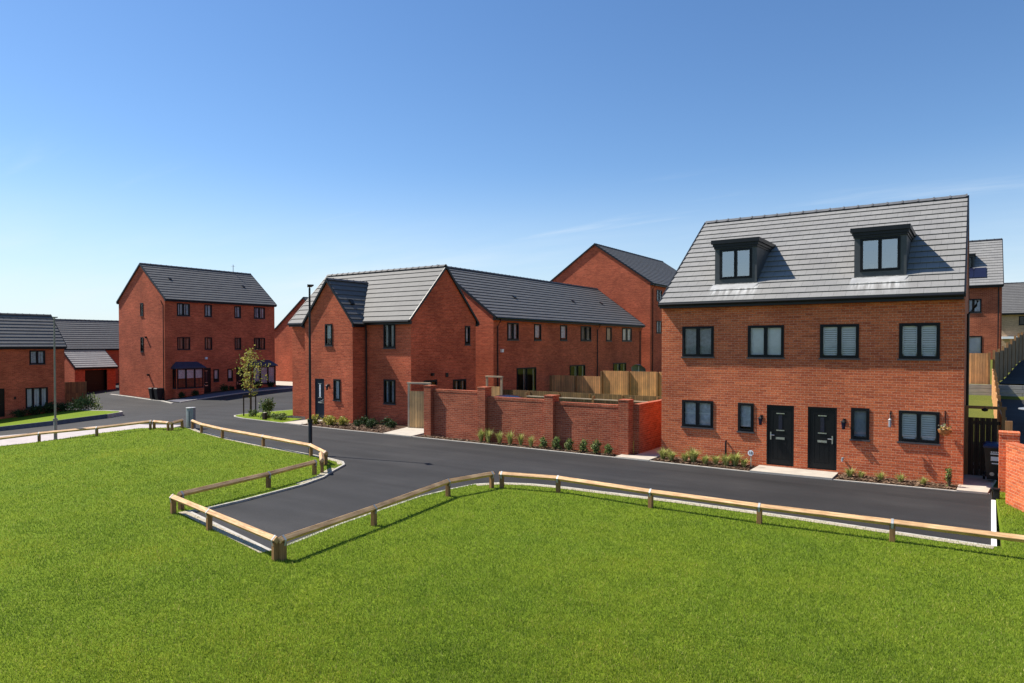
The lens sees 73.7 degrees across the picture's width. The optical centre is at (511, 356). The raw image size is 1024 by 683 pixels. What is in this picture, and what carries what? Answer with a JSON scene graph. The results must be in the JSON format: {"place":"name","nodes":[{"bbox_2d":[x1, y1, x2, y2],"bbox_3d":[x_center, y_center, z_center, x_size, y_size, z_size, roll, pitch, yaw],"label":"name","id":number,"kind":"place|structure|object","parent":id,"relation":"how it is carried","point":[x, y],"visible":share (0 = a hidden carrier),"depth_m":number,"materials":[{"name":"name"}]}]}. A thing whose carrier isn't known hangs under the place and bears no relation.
{"place":"outdoors","nodes":[
{"label":"outdoors","id":0,"kind":"place"},
{"bbox_2d":[0,410,118,426],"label":"grass strip","id":1,"kind":"object","parent":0,"point":[60,415],"depth_m":44.90,"materials":[{"name":"green plant"}]},
{"bbox_2d":[25,405,43,414],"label":"dark shrub","id":2,"kind":"object","parent":1,"relation":"on","point":[34,410],"visible":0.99,"depth_m":47.93,"materials":[{"name":"green plant"}]},
{"bbox_2d":[41,399,61,413],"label":"dark shrub","id":3,"kind":"object","parent":1,"relation":"on","point":[49,406],"visible":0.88,"depth_m":48.60,"materials":[{"name":"green plant"}]},
{"bbox_2d":[57,392,105,411],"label":"bush","id":4,"kind":"object","parent":1,"relation":"on","point":[80,401],"visible":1,"depth_m":49.49,"materials":[{"name":"green plant"}]},
{"bbox_2d":[0,424,180,445],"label":"footpath","id":5,"kind":"structure","parent":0,"point":[26,439],"depth_m":34.10,"materials":[{"name":"grey concrete"}]},
{"bbox_2d":[52,317,57,439],"bbox_3d":[-21.720,1.088,32.472,0.220,5.955,0.361,0,1,-26],"label":"lamp post","id":6,"kind":"object","parent":5,"relation":"on","point":[55,419],"visible":0.88,"depth_m":32.37,"materials":[{"name":"grey metal"}]},
{"bbox_2d":[170,386,292,401],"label":"footway","id":7,"kind":"structure","parent":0,"point":[208,395],"depth_m":56.91,"materials":[{"name":"grey concrete"}]},
{"bbox_2d":[236,410,299,421],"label":"verge","id":8,"kind":"structure","parent":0,"point":[288,412],"depth_m":37.08,"materials":[{"name":"green plant"}]},
{"bbox_2d":[235,345,270,409],"bbox_3d":[-14.501,1.300,37.707,1.962,3.916,1.808,1,1,34],"label":"young tree","id":9,"kind":"object","parent":8,"relation":"on","point":[250,367],"visible":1,"depth_m":37.62,"materials":[{"name":"green plant"}]},
{"bbox_2d":[258,397,275,412],"bbox_3d":[-13.352,2.743,37.283,0.977,1.043,1.032,0,1,-23],"label":"leafy shrub","id":10,"kind":"object","parent":8,"relation":"on","point":[268,405],"visible":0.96,"depth_m":37.12,"materials":[{"name":"green plant"}]},
{"bbox_2d":[382,427,423,436],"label":"paving","id":11,"kind":"structure","parent":0,"point":[408,432],"depth_m":30.06,"materials":[{"name":"beige concrete"}]},
{"bbox_2d":[0,383,991,548],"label":"road","id":12,"kind":"structure","parent":0,"point":[377,468],"depth_m":19.92,"materials":[{"name":"grey asphalt"}]},
{"bbox_2d":[0,414,105,430],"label":"strip kerb","id":13,"kind":"structure","parent":12,"relation":"on","point":[50,423],"depth_m":40.95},
{"bbox_2d":[86,410,122,417],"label":"strip kerb","id":14,"kind":"structure","parent":12,"relation":"on","point":[116,414],"depth_m":42.76,"materials":[{"name":"concrete"}]},
{"bbox_2d":[153,388,162,399],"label":"wheelie bin","id":15,"kind":"object","parent":12,"relation":"on","point":[158,393],"visible":0.94,"depth_m":55.05,"materials":[{"name":"plastic"}]},
{"bbox_2d":[170,386,281,399],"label":"planting bed","id":16,"kind":"object","parent":12,"relation":"on","point":[218,392],"visible":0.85,"depth_m":58.03,"materials":[{"name":"grey plant"}]},
{"bbox_2d":[180,388,290,402],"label":"footway kerb","id":17,"kind":"structure","parent":12,"relation":"on","point":[232,394],"depth_m":56.21,"materials":[{"name":"concrete"}]},
{"bbox_2d":[302,421,407,432],"bbox_3d":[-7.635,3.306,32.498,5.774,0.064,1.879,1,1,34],"label":"bark mulch","id":18,"kind":"object","parent":12,"relation":"on","point":[359,427],"visible":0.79,"depth_m":32.16,"materials":[{"name":"brown wood"}]},
{"bbox_2d":[416,435,617,455],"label":"bark mulch","id":19,"kind":"object","parent":12,"relation":"on","point":[562,449],"visible":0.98,"depth_m":26.14,"materials":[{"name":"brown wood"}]},
{"bbox_2d":[590,439,602,452],"bbox_3d":[3.016,3.198,24.449,0.438,0.549,0.362,-1,1,-39],"label":"shrub","id":20,"kind":"object","parent":19,"relation":"on","point":[595,446],"visible":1,"depth_m":24.38,"materials":[{"name":"green plant"}]},
{"bbox_2d":[187,428,993,550],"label":"kerb","id":21,"kind":"structure","parent":12,"relation":"on","point":[262,495],"depth_m":16.59,"materials":[{"name":"concrete"}]},
{"bbox_2d":[234,410,989,494],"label":"house kerb","id":22,"kind":"structure","parent":12,"relation":"on","point":[623,458],"depth_m":23.53,"materials":[{"name":"concrete"}]},
{"bbox_2d":[651,456,755,470],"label":"bark mulch","id":23,"kind":"object","parent":12,"relation":"on","point":[699,462],"visible":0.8,"depth_m":22.18,"materials":[{"name":"brown wood"}]},
{"bbox_2d":[686,446,701,461],"bbox_3d":[5.965,3.219,22.520,0.814,0.558,0.849,0,1,-25],"label":"bedding plant","id":24,"kind":"object","parent":23,"relation":"on","point":[693,454],"visible":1,"depth_m":22.45,"materials":[{"name":"green plant"}]},
{"bbox_2d":[725,451,744,465],"bbox_3d":[7.112,3.243,21.779,0.814,0.535,0.781,0,1,16],"label":"bedding plant","id":25,"kind":"object","parent":23,"relation":"on","point":[735,458],"visible":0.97,"depth_m":21.72,"materials":[{"name":"green plant"}]},
{"bbox_2d":[836,473,958,489],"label":"bark mulch","id":26,"kind":"object","parent":12,"relation":"on","point":[886,480],"visible":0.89,"depth_m":19.27,"materials":[{"name":"brown wood"}]},
{"bbox_2d":[944,466,951,486],"bbox_3d":[11.864,3.255,18.578,0.198,0.606,0.250,1,1,34],"label":"upright shrub","id":27,"kind":"object","parent":26,"relation":"on","point":[948,479],"visible":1,"depth_m":18.55,"materials":[{"name":"green plant"}]},
{"bbox_2d":[0,427,1023,682],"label":"lawn","id":28,"kind":"structure","parent":0,"point":[470,557],"depth_m":11.15,"materials":[{"name":"green plant"}]},
{"bbox_2d":[0,420,151,441],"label":"knee rail","id":29,"kind":"object","parent":28,"relation":"on","point":[39,434],"visible":0.81,"depth_m":31.98,"materials":[{"name":"wood"}]},
{"bbox_2d":[179,511,267,551],"bbox_3d":[-6.135,3.622,14.292,0.175,0.012,4.291,-1,1,-45],"label":"gravel strip","id":30,"kind":"object","parent":28,"relation":"on","point":[257,548],"visible":0.95,"depth_m":13.92,"materials":[{"name":"grey gravel"}]},
{"bbox_2d":[169,494,278,560],"bbox_3d":[-6.016,3.508,13.984,4.987,0.658,0.158,1,1,44],"label":"knee rail","id":31,"kind":"object","parent":28,"relation":"on","point":[210,514],"visible":0.79,"depth_m":13.72,"materials":[{"name":"wood"}]},
{"bbox_2d":[177,459,316,510],"bbox_3d":[-6.756,3.425,18.105,0.254,0.660,4.825,0,1,24],"label":"knee rail","id":32,"kind":"object","parent":28,"relation":"on","point":[267,475],"visible":0.73,"depth_m":17.77,"materials":[{"name":"wood"}]},
{"bbox_2d":[191,419,327,464],"bbox_3d":[-10.315,3.287,26.806,0.591,0.680,13.098,-1,1,-44],"label":"knee rail","id":33,"kind":"object","parent":28,"relation":"on","point":[309,445],"visible":0.81,"depth_m":25.84,"materials":[{"name":"wood"}]},
{"bbox_2d":[188,428,341,463],"bbox_3d":[-10.461,3.411,27.035,0.564,0.044,14.162,-1,1,-45],"label":"gravel strip","id":34,"kind":"object","parent":28,"relation":"on","point":[338,462],"visible":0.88,"depth_m":25.86,"materials":[{"name":"grey gravel"}]},
{"bbox_2d":[307,284,313,453],"bbox_3d":[-7.098,0.539,24.032,0.220,6.105,0.352,0,1,-24],"label":"lamp post","id":35,"kind":"object","parent":28,"relation":"on","point":[310,420],"visible":0.94,"depth_m":24.07,"materials":[{"name":"black metal"}]},
{"bbox_2d":[278,471,494,560],"bbox_3d":[-2.515,3.475,15.468,0.576,0.671,7.223,1,1,30],"label":"knee rail","id":36,"kind":"object","parent":28,"relation":"on","point":[372,510],"visible":0.82,"depth_m":14.52,"materials":[{"name":"wood"}]},
{"bbox_2d":[476,483,993,548],"bbox_3d":[4.265,3.572,16.242,11.750,0.001,1.032,1,1,30],"label":"gravel strip","id":37,"kind":"object","parent":28,"relation":"on","point":[883,531],"visible":0.93,"depth_m":15.40,"materials":[{"name":"grey gravel"}]},
{"bbox_2d":[499,471,1023,542],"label":"knee rail","id":38,"kind":"object","parent":28,"relation":"on","point":[760,507],"visible":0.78,"depth_m":14.49,"materials":[{"name":"wood"}]},
{"bbox_2d":[0,0,1023,326],"label":"sky","id":39,"kind":"structure","parent":0,"point":[290,145],"materials":[{"name":"blue"}]},
{"bbox_2d":[615,447,660,460],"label":"paving","id":40,"kind":"structure","parent":0,"point":[652,454],"depth_m":23.75,"materials":[{"name":"grey concrete"}]},
{"bbox_2d":[750,465,837,479],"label":"paving","id":41,"kind":"structure","parent":0,"point":[793,472],"depth_m":20.54,"materials":[{"name":"white concrete"}]},
{"bbox_2d":[957,462,996,493],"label":"paving","id":42,"kind":"structure","parent":0,"point":[977,484],"depth_m":18.82,"materials":[{"name":"beige concrete"}]},
{"bbox_2d":[983,441,998,479],"bbox_3d":[13.618,2.977,19.227,0.600,1.088,0.766,1,1,34],"label":"wheelie bin","id":43,"kind":"object","parent":42,"relation":"on","point":[991,451],"visible":0.53,"depth_m":19.04,"materials":[{"name":"plastic"}]},
{"bbox_2d":[969,359,1023,546],"bbox_3d":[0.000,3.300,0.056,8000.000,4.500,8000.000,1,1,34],"label":"ground","id":44,"kind":"structure","parent":0,"point":[980,400],"depth_m":34.77,"materials":[{"name":"green plant"}]},
{"bbox_2d":[0,313,66,418],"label":"end house","id":45,"kind":"structure","parent":44,"relation":"on","point":[26,361],"depth_m":48.54,"materials":[{"name":"red brick"}]},
{"bbox_2d":[0,388,4,416],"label":"door","id":46,"kind":"structure","parent":45,"relation":"in","point":[2,395],"depth_m":46.94,"materials":[{"name":"black paint"}]},
{"bbox_2d":[25,387,47,408],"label":"window","id":47,"kind":"structure","parent":45,"relation":"in","point":[32,394],"depth_m":48.68,"materials":[{"name":"grey glass"}]},
{"bbox_2d":[29,350,45,364],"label":"window","id":48,"kind":"structure","parent":45,"relation":"in","point":[35,356],"depth_m":48.61,"materials":[{"name":"grey glass"}]},
{"bbox_2d":[65,382,86,402],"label":"timber fence","id":49,"kind":"object","parent":44,"relation":"on","point":[73,390],"visible":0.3,"depth_m":55.15,"materials":[{"name":"brown wood"}]},
{"bbox_2d":[55,319,118,382],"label":"long house","id":50,"kind":"structure","parent":44,"relation":"on","point":[80,334],"depth_m":69.57,"materials":[{"name":"grey tile"}]},
{"bbox_2d":[64,350,117,391],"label":"garage","id":51,"kind":"structure","parent":44,"relation":"on","point":[95,370],"depth_m":62.70,"materials":[{"name":"red brick"}]},
{"bbox_2d":[85,370,104,391],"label":"garage door","id":52,"kind":"structure","parent":51,"relation":"in","point":[95,379],"depth_m":62.84,"materials":[{"name":"black paint"}]},
{"bbox_2d":[186,407,195,428],"bbox_3d":[-15.060,2.942,32.033,0.442,1.100,0.442,1,1,34],"label":"feeder cabinet","id":53,"kind":"object","parent":44,"relation":"on","point":[190,413],"visible":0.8,"depth_m":31.87,"materials":[{"name":"grey metal"}]},
{"bbox_2d":[116,263,277,399],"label":"three storey house","id":54,"kind":"structure","parent":44,"relation":"on","point":[188,330],"depth_m":58.22,"materials":[{"name":"red brick"}]},
{"bbox_2d":[177,337,189,349],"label":"window","id":55,"kind":"structure","parent":54,"relation":"in","point":[177,337],"depth_m":56.38,"materials":[{"name":"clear glass"}]},
{"bbox_2d":[177,303,190,316],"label":"window","id":56,"kind":"structure","parent":54,"relation":"in","point":[186,315],"depth_m":56.36,"materials":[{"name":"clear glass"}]},
{"bbox_2d":[177,368,203,388],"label":"bay window","id":57,"kind":"structure","parent":54,"relation":"in","point":[194,373],"depth_m":56.41,"materials":[{"name":"grey glass"}]},
{"bbox_2d":[204,368,210,392],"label":"door","id":58,"kind":"structure","parent":54,"relation":"in","point":[207,371],"depth_m":58.22,"materials":[{"name":"black paint"}]},
{"bbox_2d":[236,367,243,388],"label":"door","id":59,"kind":"structure","parent":54,"relation":"in","point":[238,378],"depth_m":60.74,"materials":[{"name":"black paint"}]},
{"bbox_2d":[254,307,264,318],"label":"window","id":60,"kind":"structure","parent":54,"relation":"in","point":[255,308],"depth_m":62.30,"materials":[{"name":"clear glass"}]},
{"bbox_2d":[253,366,275,384],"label":"bay window","id":61,"kind":"structure","parent":54,"relation":"in","point":[269,371],"depth_m":62.37,"materials":[{"name":"grey glass"}]},
{"bbox_2d":[275,297,308,381],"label":"brick house","id":62,"kind":"structure","parent":44,"relation":"on","point":[283,348],"depth_m":72.40,"materials":[{"name":"red brick"}]},
{"bbox_2d":[287,264,479,425],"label":"corner house","id":63,"kind":"structure","parent":44,"relation":"on","point":[380,339],"depth_m":34.48,"materials":[{"name":"red brick"}]},
{"bbox_2d":[315,378,323,419],"bbox_3d":[-9.879,2.193,35.203,0.716,2.098,0.075,1,1,34],"label":"door","id":64,"kind":"structure","parent":63,"relation":"in","point":[319,383],"depth_m":35.20,"materials":[{"name":"blue paint"}]},
{"bbox_2d":[325,324,332,345],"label":"window","id":65,"kind":"structure","parent":63,"relation":"in","point":[328,327],"depth_m":34.78,"materials":[{"name":"clear glass"}]},
{"bbox_2d":[332,379,340,401],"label":"window","id":66,"kind":"structure","parent":63,"relation":"in","point":[338,381],"depth_m":34.50,"materials":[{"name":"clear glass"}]},
{"bbox_2d":[382,324,395,348],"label":"window","id":67,"kind":"structure","parent":63,"relation":"in","point":[388,346],"depth_m":33.51,"materials":[{"name":"clear glass"}]},
{"bbox_2d":[383,379,395,404],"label":"window","id":68,"kind":"structure","parent":63,"relation":"in","point":[388,402],"depth_m":33.55,"materials":[{"name":"clear glass"}]},
{"bbox_2d":[407,382,430,427],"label":"garden gate","id":69,"kind":"structure","parent":44,"relation":"on","point":[415,409],"depth_m":31.67,"materials":[{"name":"beige wood"}]},
{"bbox_2d":[485,376,502,395],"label":"garden gate","id":70,"kind":"structure","parent":44,"relation":"on","point":[495,391],"depth_m":37.64,"materials":[{"name":"beige wood"}]},
{"bbox_2d":[423,385,633,454],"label":"garden wall","id":71,"kind":"structure","parent":44,"relation":"on","point":[460,414],"depth_m":26.39,"materials":[{"name":"brick"}]},
{"bbox_2d":[448,266,645,390],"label":"terraced house","id":72,"kind":"structure","parent":44,"relation":"on","point":[533,334],"depth_m":44.54,"materials":[{"name":"red brick"}]},
{"bbox_2d":[507,322,519,340],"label":"window","id":73,"kind":"structure","parent":72,"relation":"in","point":[513,324],"depth_m":40.22,"materials":[{"name":"clear glass"}]},
{"bbox_2d":[517,367,535,390],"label":"patio door","id":74,"kind":"structure","parent":72,"relation":"in","point":[526,369],"depth_m":41.49,"materials":[{"name":"black glass"}]},
{"bbox_2d":[534,324,541,340],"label":"window","id":75,"kind":"structure","parent":72,"relation":"in","point":[536,326],"depth_m":42.54,"materials":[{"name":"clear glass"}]},
{"bbox_2d":[581,326,590,340],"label":"window","id":76,"kind":"structure","parent":72,"relation":"in","point":[582,327],"depth_m":47.69,"materials":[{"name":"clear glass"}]},
{"bbox_2d":[622,328,631,341],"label":"window","id":77,"kind":"structure","parent":72,"relation":"in","point":[623,329],"depth_m":53.25,"materials":[{"name":"clear glass"}]},
{"bbox_2d":[503,389,661,400],"bbox_3d":[4.812,2.715,35.002,13.100,1.580,0.110,1,1,34],"label":"timber fence","id":78,"kind":"object","parent":44,"relation":"on","point":[520,393],"visible":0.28,"depth_m":35.74,"materials":[{"name":"brown wood"}]},
{"bbox_2d":[525,393,647,403],"bbox_3d":[3.401,2.635,28.577,6.800,1.960,0.115,1,1,34],"label":"capped fence","id":79,"kind":"object","parent":44,"relation":"on","point":[588,400],"visible":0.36,"depth_m":28.75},
{"bbox_2d":[550,243,676,371],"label":"tall house","id":80,"kind":"structure","parent":44,"relation":"on","point":[634,285],"depth_m":58.90,"materials":[{"name":"red brick"}]},
{"bbox_2d":[634,399,660,454],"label":"garden wall","id":81,"kind":"structure","parent":44,"relation":"on","point":[647,426],"depth_m":24.72,"materials":[{"name":"brick"}]},
{"bbox_2d":[658,194,978,484],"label":"semi detached house","id":82,"kind":"structure","parent":44,"relation":"on","point":[832,340],"depth_m":21.21,"materials":[{"name":"red brick"}]},
{"bbox_2d":[681,400,713,429],"bbox_3d":[6.258,1.953,22.998,1.130,0.943,0.180,1,1,34],"label":"window","id":83,"kind":"structure","parent":82,"relation":"in","point":[690,408],"depth_m":22.99,"materials":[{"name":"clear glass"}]},
{"bbox_2d":[681,326,714,357],"bbox_3d":[6.254,-0.477,22.941,1.140,1.063,0.150,1,1,34],"label":"window","id":84,"kind":"structure","parent":82,"relation":"in","point":[692,346],"depth_m":22.95,"materials":[{"name":"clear glass"}]},
{"bbox_2d":[720,247,751,278],"bbox_3d":[7.440,-3.087,22.720,1.056,0.996,0.077,1,1,34],"label":"dormer window","id":85,"kind":"structure","parent":82,"relation":"in","point":[735,276],"depth_m":22.69,"materials":[{"name":"black glass"}]},
{"bbox_2d":[736,403,754,433],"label":"window","id":86,"kind":"structure","parent":82,"relation":"in","point":[745,411],"depth_m":22.13,"materials":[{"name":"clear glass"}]},
{"bbox_2d":[746,325,784,358],"bbox_3d":[8.071,-0.456,21.710,1.170,1.063,0.160,1,1,34],"label":"window","id":87,"kind":"structure","parent":82,"relation":"in","point":[764,341],"depth_m":21.70,"materials":[{"name":"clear glass"}]},
{"bbox_2d":[767,405,793,466],"bbox_3d":[8.445,2.496,21.501,0.816,1.918,0.116,1,1,34],"label":"door","id":88,"kind":"structure","parent":82,"relation":"in","point":[780,418],"depth_m":21.50,"materials":[{"name":"black paint"}]},
{"bbox_2d":[808,407,836,470],"bbox_3d":[9.453,2.508,20.815,0.816,1.918,0.116,1,1,34],"label":"door","id":89,"kind":"structure","parent":82,"relation":"in","point":[822,421],"depth_m":20.81,"materials":[{"name":"black paint"}]},
{"bbox_2d":[818,324,859,359],"bbox_3d":[9.828,-0.435,20.507,1.130,1.063,0.150,1,1,34],"label":"window","id":90,"kind":"structure","parent":82,"relation":"in","point":[837,344],"depth_m":20.48,"materials":[{"name":"black glass"}]},
{"bbox_2d":[849,408,869,441],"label":"window","id":91,"kind":"structure","parent":82,"relation":"in","point":[859,416],"depth_m":20.26,"materials":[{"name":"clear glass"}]},
{"bbox_2d":[860,236,900,271],"bbox_3d":[10.976,-3.047,20.363,1.056,0.996,0.162,1,1,34],"label":"dormer window","id":92,"kind":"structure","parent":82,"relation":"in","point":[888,264],"depth_m":20.30,"materials":[{"name":"black glass"}]},
{"bbox_2d":[897,323,940,360],"bbox_3d":[11.535,-0.415,19.344,1.060,1.063,0.150,1,1,34],"label":"window","id":93,"kind":"structure","parent":82,"relation":"in","point":[919,354],"depth_m":19.32,"materials":[{"name":"black glass"}]},
{"bbox_2d":[897,410,940,445],"bbox_3d":[11.543,2.019,19.380,1.060,0.933,0.150,1,1,34],"label":"window","id":94,"kind":"structure","parent":82,"relation":"in","point":[916,437],"depth_m":19.36,"materials":[{"name":"black glass"}]},
{"bbox_2d":[938,416,951,435],"bbox_3d":[11.944,1.891,18.814,0.367,0.604,0.328,0,1,19],"label":"hanging basket","id":95,"kind":"object","parent":82,"relation":"hanging from","point":[945,431],"visible":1,"depth_m":18.74,"materials":[{"name":"brown wicker"}]},
{"bbox_2d":[969,352,990,388],"bbox_3d":[22.442,0.727,39.579,8.650,1.960,0.140,1,1,34],"label":"timber fence","id":96,"kind":"object","parent":44,"relation":"on","point":[979,368],"visible":0.12,"depth_m":37.45,"materials":[{"name":"brown wood"}]},
{"bbox_2d":[964,405,1006,475],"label":"side gate","id":97,"kind":"structure","parent":44,"relation":"on","point":[974,428],"depth_m":20.11,"materials":[{"name":"black wood"}]},
{"bbox_2d":[969,238,1003,359],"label":"house","id":98,"kind":"structure","parent":44,"relation":"on","point":[986,274],"depth_m":48.80,"materials":[{"name":"brick"}]},
{"bbox_2d":[969,299,981,312],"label":"window","id":99,"kind":"structure","parent":98,"relation":"in","point":[978,309],"depth_m":48.88,"materials":[{"name":"clear glass"}]},
{"bbox_2d":[969,336,981,352],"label":"window","id":100,"kind":"structure","parent":98,"relation":"in","point":[975,342],"depth_m":48.98,"materials":[{"name":"grey glass"}]},
{"bbox_2d":[991,500,996,545],"bbox_3d":[10.609,3.680,15.043,0.090,0.130,4.896,1,1,35],"label":"road end edging","id":101,"kind":"object","parent":44,"relation":"on","point":[993,519],"visible":0.74,"depth_m":15.13,"materials":[{"name":"white concrete"}]},
{"bbox_2d":[969,384,1023,396],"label":"retaining wall","id":102,"kind":"structure","parent":44,"relation":"on","point":[1005,390],"depth_m":36.55,"materials":[{"name":"grey concrete"}]},
{"bbox_2d":[992,369,1006,441],"bbox_3d":[20.252,2.209,28.474,0.140,2.815,19.900,1,1,34],"label":"timber fence","id":103,"kind":"object","parent":44,"relation":"on","point":[996,399],"visible":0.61,"depth_m":28.95,"materials":[{"name":"brown wood"}]},
{"bbox_2d":[992,332,1023,383],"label":"timber fence","id":104,"kind":"object","parent":44,"relation":"on","point":[1008,358],"visible":0.75,"depth_m":40.95,"materials":[{"name":"wood"}]},
{"bbox_2d":[998,430,1023,511],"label":"garden wall","id":105,"kind":"structure","parent":44,"relation":"on","point":[1011,469],"depth_m":16.34,"materials":[{"name":"red brick"}]},
{"bbox_2d":[1001,282,1023,349],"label":"house","id":106,"kind":"structure","parent":44,"relation":"on","point":[1012,309],"depth_m":74.88,"materials":[{"name":"tile"}]},
{"bbox_2d":[999,360,1023,383],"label":"yard","id":107,"kind":"structure","parent":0,"point":[1015,375],"depth_m":40.15,"materials":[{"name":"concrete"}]},
{"bbox_2d":[1001,399,1023,443],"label":"yard","id":108,"kind":"structure","parent":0,"point":[1014,413],"depth_m":31.52,"materials":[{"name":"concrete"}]},
{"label":"garden lawn","id":109,"kind":"structure","parent":0,"visible":0},
{"bbox_2d":[549,371,661,396],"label":"timber fence","id":110,"kind":"object","parent":109,"relation":"on","point":[640,383],"visible":0.34,"depth_m":40.11,"materials":[{"name":"beige wood"}]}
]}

